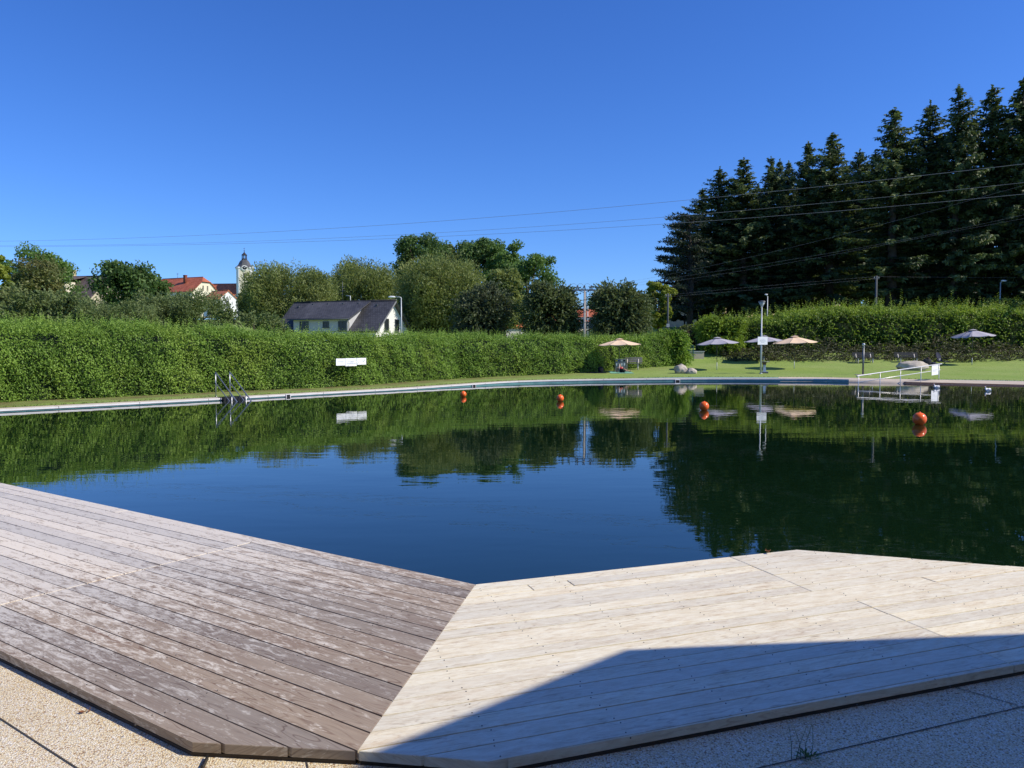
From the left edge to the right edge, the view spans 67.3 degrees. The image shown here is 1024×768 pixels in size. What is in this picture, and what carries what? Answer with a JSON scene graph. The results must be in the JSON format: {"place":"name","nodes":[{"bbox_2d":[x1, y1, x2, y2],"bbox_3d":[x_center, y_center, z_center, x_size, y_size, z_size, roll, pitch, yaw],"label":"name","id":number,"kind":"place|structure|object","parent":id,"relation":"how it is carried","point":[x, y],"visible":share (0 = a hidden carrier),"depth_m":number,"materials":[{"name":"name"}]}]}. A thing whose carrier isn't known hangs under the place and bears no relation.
{"place":"outdoors","nodes":[
{"label":"outdoors","id":0,"kind":"place"},
{"bbox_2d":[0,381,1023,584],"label":"water","id":1,"kind":"structure","parent":0,"point":[475,485],"depth_m":12.89,"materials":[{"name":"blue liquid"}]},
{"bbox_2d":[0,483,474,763],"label":"wooden deck","id":2,"kind":"structure","parent":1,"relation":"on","point":[192,639],"depth_m":4.70,"materials":[{"name":"brown wood"}]},
{"bbox_2d":[0,378,848,411],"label":"pool wall","id":3,"kind":"structure","parent":1,"relation":"in","point":[53,407],"depth_m":37.82,"materials":[{"name":"concrete"}]},
{"bbox_2d":[214,372,251,401],"bbox_3d":[-10.916,0.337,30.264,2.091,1.606,0.929,2,3,39],"label":"pool ladder","id":4,"kind":"object","parent":3,"relation":"attached to","point":[231,398],"visible":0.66,"depth_m":30.42,"materials":[{"name":"metal"}]},
{"bbox_2d":[699,401,708,409],"bbox_3d":[6.356,0.727,25.432,0.313,0.327,0.313,0,3,0],"label":"buoy","id":5,"kind":"object","parent":1,"relation":"on","point":[703,405],"visible":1,"depth_m":25.32,"materials":[{"name":"orange plastic"}]},
{"bbox_2d":[912,412,926,424],"bbox_3d":[10.945,0.932,20.652,0.353,0.369,0.353,0,3,0],"label":"buoy","id":6,"kind":"object","parent":1,"relation":"on","point":[919,418],"visible":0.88,"depth_m":20.54,"materials":[{"name":"orange plastic"}]},
{"bbox_2d":[0,661,1023,767],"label":"paving","id":7,"kind":"structure","parent":0,"point":[50,717],"depth_m":3.46,"materials":[{"name":"concrete"}]},
{"bbox_2d":[200,754,208,767],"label":"edging strip","id":8,"kind":"object","parent":7,"relation":"on","point":[206,759],"visible":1,"depth_m":3.25,"materials":[{"name":"black plastic"}]},
{"bbox_2d":[358,549,1023,767],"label":"wooden deck","id":9,"kind":"structure","parent":7,"relation":"on","point":[536,672],"depth_m":4.30,"materials":[{"name":"beige wood"}]},
{"bbox_2d":[789,724,820,761],"bbox_3d":[1.271,1.538,3.296,0.125,0.147,0.108,-1,3,-29],"label":"weed","id":10,"kind":"object","parent":7,"relation":"on","point":[805,753],"visible":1,"depth_m":3.31,"materials":[{"name":"green plant"}]},
{"bbox_2d":[0,320,1023,407],"bbox_3d":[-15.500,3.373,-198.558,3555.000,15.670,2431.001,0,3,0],"label":"lawn","id":11,"kind":"structure","parent":0,"point":[967,369],"depth_m":51.37,"materials":[{"name":"green plant"}]},
{"bbox_2d":[0,254,13,291],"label":"broadleaf tree","id":12,"kind":"object","parent":11,"relation":"on","point":[5,270],"visible":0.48,"depth_m":61.91,"materials":[{"name":"green plant"}]},
{"bbox_2d":[0,286,21,312],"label":"bush","id":13,"kind":"object","parent":11,"relation":"on","point":[2,299],"visible":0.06,"depth_m":54.63,"materials":[{"name":"green plant"}]},
{"bbox_2d":[2,254,66,318],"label":"broadleaf tree","id":14,"kind":"object","parent":11,"relation":"on","point":[44,273],"visible":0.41,"depth_m":81.03,"materials":[{"name":"green plant"}]},
{"bbox_2d":[0,241,87,295],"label":"broadleaf tree","id":15,"kind":"object","parent":11,"relation":"on","point":[47,257],"visible":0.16,"depth_m":109.83,"materials":[{"name":"green plant"}]},
{"bbox_2d":[0,280,115,327],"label":"bush","id":16,"kind":"object","parent":11,"relation":"on","point":[49,304],"visible":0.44,"depth_m":52.30,"materials":[{"name":"green plant"}]},
{"bbox_2d":[64,270,118,322],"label":"house","id":17,"kind":"structure","parent":11,"relation":"on","point":[83,280],"depth_m":128.31,"materials":[{"name":"beige paint"}]},
{"bbox_2d":[62,296,168,328],"bbox_3d":[-26.461,-3.149,51.919,5.947,5.404,5.912,0,3,0],"label":"bush","id":18,"kind":"object","parent":11,"relation":"on","point":[105,310],"visible":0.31,"depth_m":50.13,"materials":[{"name":"green plant"}]},
{"bbox_2d":[87,259,174,312],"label":"broadleaf tree","id":19,"kind":"object","parent":11,"relation":"on","point":[124,280],"visible":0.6,"depth_m":89.21,"materials":[{"name":"green plant"}]},
{"bbox_2d":[129,287,232,331],"bbox_3d":[-24.971,-4.120,57.227,7.099,6.263,7.506,0,3,0],"label":"bush","id":20,"kind":"object","parent":11,"relation":"on","point":[180,306],"visible":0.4,"depth_m":55.98,"materials":[{"name":"green plant"}]},
{"bbox_2d":[161,273,216,317],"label":"house","id":21,"kind":"structure","parent":11,"relation":"on","point":[184,283],"depth_m":229.16,"materials":[{"name":"red tile"}]},
{"bbox_2d":[204,290,238,316],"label":"house","id":22,"kind":"structure","parent":11,"relation":"on","point":[229,295],"depth_m":205.19,"materials":[{"name":"white paint"}]},
{"bbox_2d":[235,250,253,292],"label":"church","id":23,"kind":"structure","parent":11,"relation":"on","point":[244,265],"depth_m":344.50,"materials":[{"name":"white paint"}]},
{"bbox_2d":[213,283,236,295],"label":"church nave","id":24,"kind":"structure","parent":23,"relation":"attached to","point":[231,287],"depth_m":348.45,"materials":[{"name":"white paint"}]},
{"bbox_2d":[202,304,293,334],"bbox_3d":[-16.753,-2.719,50.047,5.222,4.832,5.845,0,3,0],"label":"bush","id":25,"kind":"object","parent":11,"relation":"on","point":[273,321],"visible":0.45,"depth_m":49.44,"materials":[{"name":"green plant"}]},
{"bbox_2d":[235,286,265,332],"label":"willow","id":26,"kind":"object","parent":11,"relation":"on","point":[239,305],"visible":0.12,"depth_m":109.86,"materials":[{"name":"green plant"}]},
{"bbox_2d":[238,259,343,330],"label":"willow","id":27,"kind":"object","parent":11,"relation":"on","point":[272,289],"visible":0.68,"depth_m":103.60,"materials":[{"name":"green plant"}]},
{"bbox_2d":[0,305,675,407],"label":"hedge","id":28,"kind":"object","parent":11,"relation":"on","point":[45,359],"visible":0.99,"depth_m":35.09,"materials":[{"name":"green plant"}]},
{"bbox_2d":[331,358,344,365],"bbox_3d":[-8.730,-1.089,37.996,0.755,0.341,0.633,2,3,32],"label":"notice board","id":29,"kind":"object","parent":28,"relation":"attached to","point":[339,362],"visible":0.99,"depth_m":37.78,"materials":[{"name":"grey metal"}]},
{"bbox_2d":[345,358,356,365],"bbox_3d":[-8.343,-1.100,38.582,0.755,0.392,0.788,2,3,32],"label":"notice board","id":30,"kind":"object","parent":28,"relation":"attached to","point":[350,361],"visible":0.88,"depth_m":38.38,"materials":[{"name":"grey metal"}]},
{"bbox_2d":[357,358,365,364],"bbox_3d":[-7.953,-1.163,39.247,0.755,0.338,0.672,2,3,32],"label":"notice board","id":31,"kind":"object","parent":28,"relation":"attached to","point":[360,361],"visible":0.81,"depth_m":39.05,"materials":[{"name":"grey metal"}]},
{"bbox_2d":[276,281,413,340],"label":"house","id":32,"kind":"structure","parent":11,"relation":"on","point":[355,315],"depth_m":93.99,"materials":[{"name":"white paint"}]},
{"bbox_2d":[327,254,402,300],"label":"willow","id":33,"kind":"object","parent":11,"relation":"on","point":[362,281],"visible":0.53,"depth_m":123.53,"materials":[{"name":"green plant"}]},
{"bbox_2d":[389,232,452,301],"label":"broadleaf tree","id":34,"kind":"object","parent":11,"relation":"on","point":[407,247],"visible":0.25,"depth_m":136.56,"materials":[{"name":"green plant"}]},
{"bbox_2d":[398,298,448,335],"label":"ornamental tree","id":35,"kind":"object","parent":11,"relation":"on","point":[426,324],"visible":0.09,"depth_m":100.37,"materials":[{"name":"green plant"}]},
{"bbox_2d":[388,249,486,339],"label":"willow","id":36,"kind":"object","parent":11,"relation":"on","point":[432,288],"visible":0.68,"depth_m":97.43,"materials":[{"name":"green plant"}]},
{"bbox_2d":[445,244,459,336],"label":"broadleaf tree","id":37,"kind":"object","parent":11,"relation":"on","point":[451,254],"visible":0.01,"depth_m":142.13,"materials":[{"name":"green plant"}]},
{"bbox_2d":[452,237,506,279],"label":"broadleaf tree","id":38,"kind":"object","parent":11,"relation":"on","point":[478,251],"visible":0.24,"depth_m":131.81,"materials":[{"name":"green plant"}]},
{"bbox_2d":[443,278,519,338],"bbox_3d":[-2.479,-5.210,63.657,6.512,7.413,6.473,0,3,0],"label":"ornamental tree","id":39,"kind":"object","parent":11,"relation":"on","point":[488,307],"visible":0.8,"depth_m":62.25,"materials":[{"name":"green plant"}]},
{"bbox_2d":[480,239,525,293],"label":"broadleaf tree","id":40,"kind":"object","parent":11,"relation":"on","point":[504,259],"visible":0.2,"depth_m":126.15,"materials":[{"name":"green plant"}]},
{"bbox_2d":[487,266,524,336],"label":"broadleaf tree","id":41,"kind":"object","parent":11,"relation":"on","point":[509,279],"visible":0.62,"depth_m":94.62,"materials":[{"name":"green plant"}]},
{"bbox_2d":[3,376,1023,407],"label":"grass fringe","id":42,"kind":"object","parent":11,"relation":"on","point":[424,385],"depth_m":37.28,"materials":[{"name":"green plant"}]},
{"bbox_2d":[506,322,525,338],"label":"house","id":43,"kind":"structure","parent":11,"relation":"on","point":[514,331],"depth_m":125.97,"materials":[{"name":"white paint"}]},
{"bbox_2d":[507,252,565,323],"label":"broadleaf tree","id":44,"kind":"object","parent":11,"relation":"on","point":[531,266],"visible":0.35,"depth_m":115.17,"materials":[{"name":"green plant"}]},
{"bbox_2d":[509,275,588,339],"bbox_3d":[3.003,-5.114,62.818,6.654,7.317,6.621,0,3,0],"label":"ornamental tree","id":45,"kind":"object","parent":11,"relation":"on","point":[544,301],"visible":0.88,"depth_m":61.07,"materials":[{"name":"green plant"}]},
{"bbox_2d":[570,284,594,336],"bbox_3d":[5.376,-4.299,58.889,1.933,6.759,0.254,0,3,0],"label":"power pole","id":46,"kind":"object","parent":11,"relation":"on","point":[584,299],"visible":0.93,"depth_m":58.71,"materials":[{"name":"concrete"}]},
{"bbox_2d":[579,308,594,330],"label":"house","id":47,"kind":"structure","parent":11,"relation":"on","point":[589,313],"depth_m":118.37,"materials":[{"name":"beige paint"}]},
{"bbox_2d":[598,338,640,371],"bbox_3d":[7.330,-1.879,52.469,2.896,2.569,2.896,1,3,11],"label":"parasol","id":48,"kind":"object","parent":11,"relation":"on","point":[619,343],"visible":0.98,"depth_m":51.76,"materials":[{"name":"beige fabric"}]},
{"bbox_2d":[614,358,625,370],"bbox_3d":[7.513,-1.373,53.649,0.823,0.943,0.600,0,3,6],"label":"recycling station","id":49,"kind":"object","parent":11,"relation":"on","point":[622,362],"visible":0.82,"depth_m":53.38,"materials":[{"name":"grey metal"}]},
{"bbox_2d":[585,277,661,340],"bbox_3d":[8.829,-5.072,61.740,6.303,7.346,6.336,0,3,0],"label":"ornamental tree","id":50,"kind":"object","parent":11,"relation":"on","point":[625,309],"visible":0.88,"depth_m":60.21,"materials":[{"name":"green plant"}]},
{"bbox_2d":[623,357,641,369],"bbox_3d":[8.616,-1.446,55.011,1.350,0.925,0.618,1,3,14],"label":"park bench","id":51,"kind":"object","parent":11,"relation":"on","point":[638,359],"visible":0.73,"depth_m":55.16,"materials":[{"name":"grey wood"}]},
{"bbox_2d":[645,280,677,332],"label":"broadleaf tree","id":52,"kind":"object","parent":11,"relation":"on","point":[660,320],"visible":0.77,"depth_m":71.90,"materials":[{"name":"green plant"}]},
{"bbox_2d":[665,293,670,328],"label":"power pole","id":53,"kind":"object","parent":11,"relation":"on","point":[667,324],"visible":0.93,"depth_m":70.20,"materials":[{"name":"grey concrete"}]},
{"bbox_2d":[656,326,694,365],"bbox_3d":[12.466,-2.703,59.505,3.394,3.580,3.498,0,3,0],"label":"bush","id":54,"kind":"object","parent":11,"relation":"on","point":[680,346],"visible":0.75,"depth_m":58.54,"materials":[{"name":"green plant"}]},
{"bbox_2d":[674,364,687,373],"bbox_3d":[11.317,-0.951,51.515,0.903,0.821,0.838,0,3,0],"label":"boulder","id":55,"kind":"object","parent":11,"relation":"on","point":[680,369],"visible":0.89,"depth_m":51.20,"materials":[{"name":"stone"}]},
{"bbox_2d":[655,301,714,324],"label":"bush","id":56,"kind":"object","parent":11,"relation":"on","point":[676,315],"visible":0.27,"depth_m":87.86,"materials":[{"name":"green plant"}]},
{"bbox_2d":[677,324,695,346],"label":"bush","id":57,"kind":"object","parent":11,"relation":"on","point":[686,328],"visible":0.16,"depth_m":71.18,"materials":[{"name":"green plant"}]},
{"bbox_2d":[651,211,723,332],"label":"pine","id":58,"kind":"object","parent":11,"relation":"on","point":[688,249],"visible":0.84,"depth_m":78.95,"materials":[{"name":"green plant"}]},
{"bbox_2d":[663,188,721,320],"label":"spruce","id":59,"kind":"object","parent":11,"relation":"on","point":[701,313],"visible":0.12,"depth_m":85.82,"materials":[{"name":"green plant"}]},
{"bbox_2d":[690,351,704,358],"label":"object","id":60,"kind":"structure","parent":11,"relation":"on","point":[699,355],"depth_m":63.16,"materials":[{"name":"beige paint"}]},
{"bbox_2d":[665,276,736,326],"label":"house","id":61,"kind":"structure","parent":11,"relation":"on","point":[678,323],"depth_m":106.81,"materials":[{"name":"paint"}]},
{"bbox_2d":[673,166,763,319],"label":"spruce","id":62,"kind":"object","parent":11,"relation":"on","point":[717,204],"visible":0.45,"depth_m":82.93,"materials":[{"name":"green plant"}]},
{"bbox_2d":[697,336,739,369],"bbox_3d":[14.547,-2.081,54.462,2.892,2.590,2.897,1,3,11],"label":"parasol","id":63,"kind":"object","parent":11,"relation":"on","point":[717,341],"visible":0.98,"depth_m":53.66,"materials":[{"name":"grey fabric"}]},
{"bbox_2d":[689,312,748,354],"bbox_3d":[17.682,-4.033,65.124,5.131,4.005,4.323,0,3,0],"label":"bush","id":64,"kind":"object","parent":11,"relation":"on","point":[709,327],"visible":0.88,"depth_m":64.09,"materials":[{"name":"green plant"}]},
{"bbox_2d":[695,157,786,317],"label":"spruce","id":65,"kind":"object","parent":11,"relation":"on","point":[749,226],"visible":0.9,"depth_m":80.38,"materials":[{"name":"green plant"}]},
{"bbox_2d":[744,336,780,342],"bbox_3d":[20.152,-2.692,61.441,3.087,2.461,3.089,1,3,11],"label":"parasol","id":66,"kind":"object","parent":11,"relation":"on","point":[770,339],"visible":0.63,"depth_m":60.68,"materials":[{"name":"grey fabric"}]},
{"bbox_2d":[758,301,767,373],"bbox_3d":[16.571,-2.989,50.916,0.732,5.032,0.480,0,3,0],"label":"lamp post","id":67,"kind":"object","parent":11,"relation":"on","point":[762,340],"visible":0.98,"depth_m":50.85,"materials":[{"name":"grey metal"}]},
{"bbox_2d":[759,361,768,372],"bbox_3d":[16.935,-0.989,51.637,0.720,1.042,0.720,0,3,0],"label":"drinking fountain","id":68,"kind":"object","parent":11,"relation":"on","point":[764,367],"visible":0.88,"depth_m":51.55,"materials":[{"name":"metal"}]},
{"bbox_2d":[751,183,778,310],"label":"spruce","id":69,"kind":"object","parent":11,"relation":"on","point":[758,187],"visible":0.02,"depth_m":90.62,"materials":[{"name":"green plant"}]},
{"bbox_2d":[739,156,800,315],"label":"spruce","id":70,"kind":"object","parent":11,"relation":"on","point":[771,244],"visible":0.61,"depth_m":81.46,"materials":[{"name":"green plant"}]},
{"bbox_2d":[760,158,800,313],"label":"spruce","id":71,"kind":"object","parent":11,"relation":"on","point":[780,166],"visible":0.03,"depth_m":88.70,"materials":[{"name":"green plant"}]},
{"bbox_2d":[772,160,802,311],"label":"spruce","id":72,"kind":"object","parent":11,"relation":"on","point":[788,192],"visible":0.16,"depth_m":86.58,"materials":[{"name":"green plant"}]},
{"bbox_2d":[772,335,816,368],"bbox_3d":[20.388,-2.208,55.457,2.991,2.651,2.993,1,3,11],"label":"parasol","id":73,"kind":"object","parent":11,"relation":"on","point":[794,340],"visible":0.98,"depth_m":54.74,"materials":[{"name":"beige fabric"}]},
{"bbox_2d":[767,141,837,312],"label":"spruce","id":74,"kind":"object","parent":11,"relation":"on","point":[803,166],"visible":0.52,"depth_m":80.68,"materials":[{"name":"green plant"}]},
{"bbox_2d":[776,132,875,306],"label":"spruce","id":75,"kind":"object","parent":11,"relation":"on","point":[830,226],"visible":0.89,"depth_m":77.47,"materials":[{"name":"green plant"}]},
{"bbox_2d":[695,290,1023,354],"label":"hedge","id":76,"kind":"object","parent":11,"relation":"on","point":[911,324],"visible":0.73,"depth_m":66.35,"materials":[{"name":"green plant"}]},
{"bbox_2d":[855,343,864,374],"bbox_3d":[22.826,-1.577,49.968,1.000,2.157,1.000,0,3,0],"label":"shower post","id":77,"kind":"object","parent":11,"relation":"on","point":[863,348],"visible":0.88,"depth_m":49.92,"materials":[{"name":"grey metal"}]},
{"bbox_2d":[823,148,900,307],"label":"spruce","id":78,"kind":"object","parent":11,"relation":"on","point":[856,165],"visible":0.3,"depth_m":84.73,"materials":[{"name":"green plant"}]},
{"bbox_2d":[852,352,873,363],"bbox_3d":[28.079,-2.054,61.290,1.720,0.925,0.618,0,3,0],"label":"park bench","id":79,"kind":"object","parent":11,"relation":"on","point":[865,353],"visible":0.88,"depth_m":61.51,"materials":[{"name":"grey wood"}]},
{"bbox_2d":[709,332,1023,361],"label":"creeping shrubs","id":80,"kind":"object","parent":11,"relation":"on","point":[920,354],"visible":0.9,"depth_m":63.64,"materials":[{"name":"green plant"}]},
{"bbox_2d":[839,152,901,305],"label":"spruce","id":81,"kind":"object","parent":11,"relation":"on","point":[872,170],"visible":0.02,"depth_m":88.85,"materials":[{"name":"green plant"}]},
{"bbox_2d":[874,276,878,303],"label":"power pole","id":82,"kind":"object","parent":11,"relation":"on","point":[876,278],"visible":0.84,"depth_m":69.11,"materials":[{"name":"grey wood"}]},
{"bbox_2d":[828,107,950,307],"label":"spruce","id":83,"kind":"object","parent":11,"relation":"on","point":[892,166],"visible":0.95,"depth_m":72.64,"materials":[{"name":"green plant"}]},
{"bbox_2d":[866,157,921,306],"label":"spruce","id":84,"kind":"object","parent":11,"relation":"on","point":[898,254],"visible":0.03,"depth_m":86.69,"materials":[{"name":"green plant"}]},
{"bbox_2d":[894,352,917,361],"bbox_3d":[31.510,-2.054,61.290,1.850,0.925,0.618,0,3,0],"label":"park bench","id":85,"kind":"object","parent":11,"relation":"on","point":[906,353],"visible":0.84,"depth_m":61.51,"materials":[{"name":"grey wood"}]},
{"bbox_2d":[895,361,928,370],"bbox_3d":[28.403,-1.216,54.506,2.366,0.884,1.214,0,3,0],"label":"boulder","id":86,"kind":"object","parent":11,"relation":"on","point":[905,364],"visible":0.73,"depth_m":54.16,"materials":[{"name":"stone"}]},
{"bbox_2d":[867,99,988,306],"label":"spruce","id":87,"kind":"object","parent":11,"relation":"on","point":[930,115],"visible":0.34,"depth_m":74.50,"materials":[{"name":"green plant"}]},
{"bbox_2d":[922,357,935,364],"bbox_3d":[31.552,-1.674,58.154,0.952,0.704,0.533,0,3,0],"label":"bag","id":88,"kind":"object","parent":11,"relation":"on","point":[928,360],"visible":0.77,"depth_m":57.99,"materials":[{"name":"fabric"}]},
{"bbox_2d":[935,352,948,365],"bbox_3d":[32.740,-1.889,58.638,0.644,1.032,0.800,-1,3,-28],"label":"folding chair","id":89,"kind":"object","parent":11,"relation":"on","point":[938,357],"visible":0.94,"depth_m":58.73,"materials":[{"name":"grey fabric"}]},
{"bbox_2d":[913,84,1017,308],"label":"spruce","id":90,"kind":"object","parent":11,"relation":"on","point":[958,261],"visible":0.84,"depth_m":71.36,"materials":[{"name":"green plant"}]},
{"bbox_2d":[918,84,1023,307],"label":"spruce","id":91,"kind":"object","parent":11,"relation":"on","point":[993,134],"visible":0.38,"depth_m":72.13,"materials":[{"name":"green plant"}]},
{"bbox_2d":[950,329,996,354],"bbox_3d":[35.423,-2.769,59.310,3.325,3.014,2.879,-2,3,-34],"label":"parasol","id":92,"kind":"object","parent":11,"relation":"on","point":[972,333],"visible":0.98,"depth_m":58.92,"materials":[{"name":"grey fabric"}]},
{"bbox_2d":[962,127,994,291],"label":"spruce","id":93,"kind":"object","parent":11,"relation":"on","point":[972,185],"visible":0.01,"depth_m":86.61,"materials":[{"name":"green plant"}]},
{"bbox_2d":[970,123,1009,290],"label":"spruce","id":94,"kind":"object","parent":11,"relation":"on","point":[995,244],"visible":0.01,"depth_m":83.48,"materials":[{"name":"green plant"}]},
{"bbox_2d":[961,135,1023,307],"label":"spruce","id":95,"kind":"object","parent":11,"relation":"on","point":[1015,237],"visible":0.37,"depth_m":70.06,"materials":[{"name":"green plant"}]},
{"bbox_2d":[968,76,1023,304],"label":"spruce","id":96,"kind":"object","parent":11,"relation":"on","point":[1015,124],"visible":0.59,"depth_m":70.63,"materials":[{"name":"green plant"}]},
{"bbox_2d":[0,0,1023,380],"label":"sky","id":97,"kind":"structure","parent":0,"point":[129,121],"materials":[{"name":"blue"}]},
{"bbox_2d":[17,194,1020,246],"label":"power line","id":98,"kind":"object","parent":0,"point":[538,231],"visible":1,"depth_m":63.35,"materials":[{"name":"metal"}]},
{"bbox_2d":[36,164,1020,240],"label":"power line","id":99,"kind":"object","parent":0,"point":[571,210],"visible":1,"depth_m":59.24,"materials":[{"name":"metal"}]},
{"bbox_2d":[38,182,1023,245],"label":"power line","id":100,"kind":"object","parent":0,"point":[551,225],"visible":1,"depth_m":63.52,"materials":[{"name":"metal"}]},
{"bbox_2d":[778,377,1023,385],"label":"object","id":101,"kind":"structure","parent":0,"point":[896,381],"depth_m":45.07,"materials":[{"name":"concrete"}]},
{"bbox_2d":[856,363,941,386],"bbox_3d":[21.948,-0.297,43.348,8.609,1.653,0.064,-2,3,-33],"label":"ramp handrail","id":102,"kind":"object","parent":101,"relation":"on","point":[934,369],"visible":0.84,"depth_m":43.56,"materials":[{"name":"metal"}]},
{"bbox_2d":[904,382,1023,385],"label":"wet edge","id":103,"kind":"object","parent":101,"relation":"on","point":[961,383],"visible":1,"depth_m":42.99,"materials":[{"name":"grey concrete"}]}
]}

